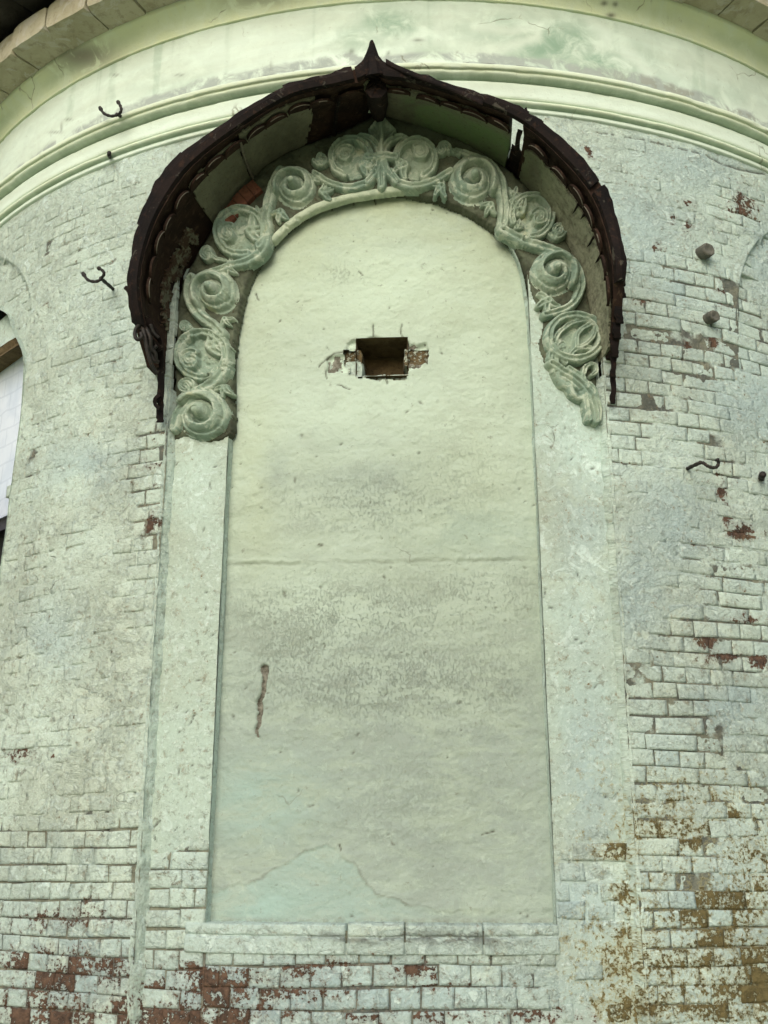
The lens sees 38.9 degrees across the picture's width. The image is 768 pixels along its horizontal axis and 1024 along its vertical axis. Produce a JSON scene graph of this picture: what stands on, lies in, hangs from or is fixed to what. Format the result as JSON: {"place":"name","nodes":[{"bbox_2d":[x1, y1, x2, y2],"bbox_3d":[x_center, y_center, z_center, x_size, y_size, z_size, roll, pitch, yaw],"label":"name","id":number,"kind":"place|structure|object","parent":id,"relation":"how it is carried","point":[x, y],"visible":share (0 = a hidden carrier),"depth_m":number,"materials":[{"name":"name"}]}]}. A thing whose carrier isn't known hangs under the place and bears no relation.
{"place":"outdoors","nodes":[
{"label":"outdoors","id":0,"kind":"place"},
{"label":"ground","id":1,"kind":"structure","parent":0,"visible":0},
{"bbox_2d":[0,0,767,1023],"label":"church wall","id":2,"kind":"structure","parent":1,"relation":"on","point":[394,650],"depth_m":4.53,"materials":[{"name":"brick"}]},
{"bbox_2d":[0,315,22,564],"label":"window","id":3,"kind":"structure","parent":2,"relation":"in","point":[11,356],"depth_m":5.68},
{"bbox_2d":[81,266,114,290],"bbox_3d":[-1.335,-1.066,5.053,0.132,0.075,0.189,0,-18,0],"label":"iron hook","id":4,"kind":"object","parent":2,"relation":"attached to","point":[104,281],"visible":1,"depth_m":4.99,"materials":[{"name":"black metal"}]},
{"bbox_2d":[107,151,111,158],"bbox_3d":[-1.355,-1.761,5.367,0.022,0.061,0.099,4,-18,-13],"label":"iron peg","id":5,"kind":"object","parent":2,"relation":"attached to","point":[109,155],"visible":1,"depth_m":5.32,"materials":[{"name":"black metal"}]},
{"bbox_2d":[98,100,122,117],"bbox_3d":[-1.337,-1.953,5.352,0.140,0.098,0.165,0,-18,0],"label":"iron hook","id":6,"kind":"object","parent":2,"relation":"attached to","point":[116,114],"visible":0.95,"depth_m":5.29,"materials":[{"name":"black metal"}]},
{"bbox_2d":[124,40,626,422],"bbox_3d":[-0.047,-1.218,4.719,2.121,1.574,0.599,-1,-18,4],"label":"metal hood","id":7,"kind":"object","parent":2,"relation":"attached to","point":[198,185],"visible":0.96,"depth_m":4.72,"materials":[{"name":"metal"}]},
{"bbox_2d":[169,116,601,441],"bbox_3d":[0.003,-1.087,4.866,1.931,1.596,0.269,-1,-18,4],"label":"stucco arch band","id":8,"kind":"object","parent":2,"relation":"attached to","point":[373,159],"visible":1,"depth_m":4.89,"materials":[{"name":"paint"}]},
{"bbox_2d":[686,458,719,470],"bbox_3d":[1.336,-0.191,4.595,0.062,0.051,0.171,15,-23,-39],"label":"iron hook","id":9,"kind":"object","parent":2,"relation":"attached to","point":[698,463],"visible":1,"depth_m":4.56,"materials":[{"name":"black metal"}]},
{"bbox_2d":[695,243,714,259],"bbox_3d":[1.484,-1.207,5.047,0.069,0.078,0.076,7,-19,-22],"label":"pipe stub","id":10,"kind":"object","parent":2,"relation":"attached to","point":[704,251],"visible":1,"depth_m":5.02,"materials":[{"name":"grey metal"}]},
{"bbox_2d":[703,310,719,323],"bbox_3d":[1.481,-0.882,4.941,0.057,0.066,0.076,7,-19,-22],"label":"pipe stub","id":11,"kind":"object","parent":2,"relation":"attached to","point":[711,317],"visible":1,"depth_m":4.92,"materials":[{"name":"grey metal"}]},
{"bbox_2d":[758,471,765,480],"bbox_3d":[1.666,-0.154,4.793,0.032,0.034,0.080,-4,-18,13],"label":"iron peg","id":12,"kind":"object","parent":2,"relation":"attached to","point":[762,476],"visible":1,"depth_m":4.76,"materials":[{"name":"black metal"}]}
]}

